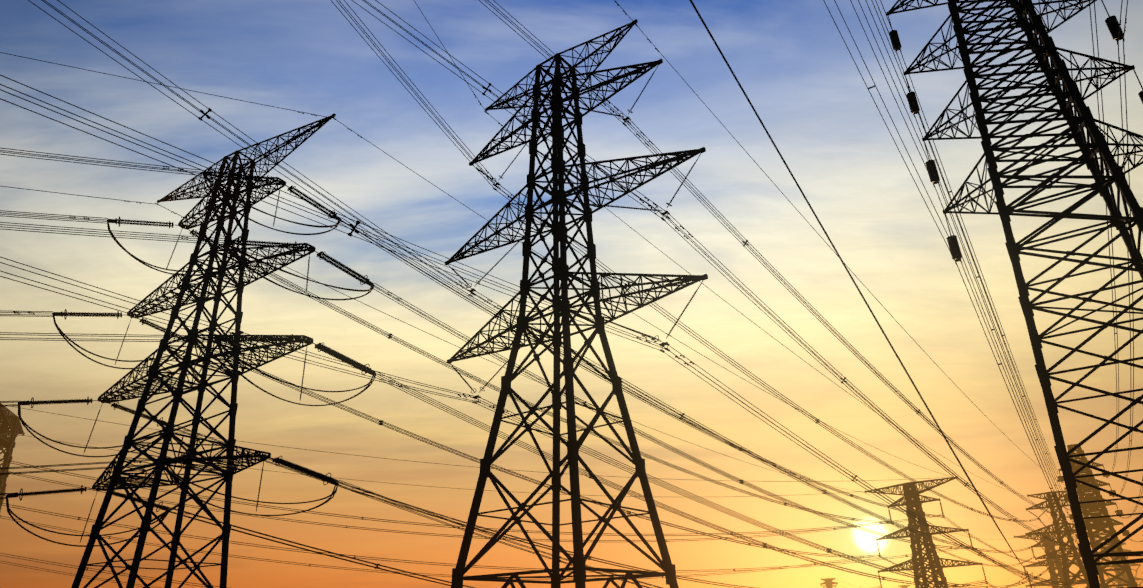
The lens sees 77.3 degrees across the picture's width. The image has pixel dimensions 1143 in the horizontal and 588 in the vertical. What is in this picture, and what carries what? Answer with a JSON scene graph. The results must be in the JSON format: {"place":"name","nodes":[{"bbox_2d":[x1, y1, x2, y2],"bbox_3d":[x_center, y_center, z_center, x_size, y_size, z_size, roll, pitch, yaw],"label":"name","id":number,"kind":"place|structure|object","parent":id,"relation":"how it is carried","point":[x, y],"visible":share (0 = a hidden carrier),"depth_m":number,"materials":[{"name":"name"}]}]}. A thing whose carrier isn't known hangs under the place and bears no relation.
{"place":"outdoors","nodes":[
{"label":"outdoors","id":0,"kind":"place"},
{"bbox_2d":[71,113,335,587],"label":"pylon","id":1,"kind":"object","parent":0,"point":[152,373],"visible":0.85,"depth_m":78.99,"materials":[{"name":"black metal"}]},
{"bbox_2d":[5,117,375,546],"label":"pylon insulators","id":2,"kind":"object","parent":1,"relation":"attached to","point":[334,354],"visible":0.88,"depth_m":79.42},
{"bbox_2d":[0,0,1142,587],"label":"sky","id":3,"kind":"structure","parent":0,"point":[791,60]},
{"bbox_2d":[448,23,703,403],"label":"pylon insulators","id":4,"kind":"object","parent":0,"point":[661,344],"visible":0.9,"depth_m":63.68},
{"bbox_2d":[877,502,987,586],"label":"pylon insulators","id":5,"kind":"object","parent":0,"point":[943,517],"visible":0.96,"depth_m":251.53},
{"bbox_2d":[888,0,1142,264],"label":"pylon insulators","id":6,"kind":"object","parent":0,"point":[1112,23],"visible":0.83,"depth_m":69.04,"materials":[{"name":"black ceramic"}]},
{"bbox_2d":[1027,505,1104,569],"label":"pylon insulators","id":7,"kind":"object","parent":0,"point":[1054,532],"visible":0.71,"depth_m":330.64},
{"bbox_2d":[1057,466,1129,538],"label":"pylon insulators","id":8,"kind":"object","parent":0,"point":[1125,532],"visible":0.42,"depth_m":329.91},
{"bbox_2d":[1103,556,1142,586],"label":"pylon insulators","id":9,"kind":"object","parent":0,"point":[1132,569],"visible":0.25,"depth_m":587.41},
{"label":"ground","id":10,"kind":"structure","parent":0,"visible":0},
{"bbox_2d":[0,403,24,516],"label":"pylon","id":11,"kind":"object","parent":10,"relation":"on","point":[11,432],"visible":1,"depth_m":190.85,"materials":[{"name":"metal"}]},
{"bbox_2d":[0,0,1142,587],"bbox_3d":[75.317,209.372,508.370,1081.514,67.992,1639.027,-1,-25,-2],"label":"conductors","id":12,"kind":"structure","parent":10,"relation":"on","point":[390,502],"depth_m":92.34,"materials":[{"name":"metal"}]},
{"bbox_2d":[0,1,1142,587],"bbox_3d":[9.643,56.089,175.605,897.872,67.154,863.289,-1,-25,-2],"label":"bundle spacers","id":13,"kind":"structure","parent":12,"relation":"attached to","point":[636,337],"depth_m":76.90,"materials":[{"name":"metal"}]},
{"bbox_2d":[445,19,707,587],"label":"pylon","id":14,"kind":"object","parent":10,"relation":"on","point":[560,268],"visible":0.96,"depth_m":60.42,"materials":[{"name":"metal"}]},
{"bbox_2d":[820,578,837,587],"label":"pylon","id":15,"kind":"object","parent":10,"relation":"on","point":[828,582],"visible":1,"depth_m":992.53,"materials":[{"name":"metal"}]},
{"bbox_2d":[865,476,982,587],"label":"pylon","id":16,"kind":"object","parent":10,"relation":"on","point":[911,497],"visible":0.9,"depth_m":253.93,"materials":[{"name":"metal"}]},
{"bbox_2d":[886,0,1142,587],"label":"pylon","id":17,"kind":"object","parent":10,"relation":"on","point":[1044,49],"visible":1,"depth_m":65.11,"materials":[{"name":"metal"}]},
{"bbox_2d":[1022,571,1032,587],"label":"distribution poles","id":18,"kind":"object","parent":10,"relation":"on","point":[1028,578],"visible":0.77,"depth_m":152.00,"materials":[{"name":"concrete"}]},
{"bbox_2d":[1014,531,1085,587],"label":"pylon","id":19,"kind":"object","parent":10,"relation":"on","point":[1048,545],"visible":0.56,"depth_m":431.31,"materials":[{"name":"metal"}]},
{"bbox_2d":[1025,491,1101,587],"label":"pylon","id":20,"kind":"object","parent":10,"relation":"on","point":[1063,555],"visible":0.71,"depth_m":328.01,"materials":[{"name":"metal"}]},
{"bbox_2d":[1058,444,1137,587],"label":"pylon","id":21,"kind":"object","parent":10,"relation":"on","point":[1083,490],"visible":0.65,"depth_m":327.87,"materials":[{"name":"metal"}]},
{"bbox_2d":[1099,543,1142,587],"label":"pylon","id":22,"kind":"object","parent":10,"relation":"on","point":[1118,572],"visible":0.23,"depth_m":590.03,"materials":[{"name":"metal"}]}
]}

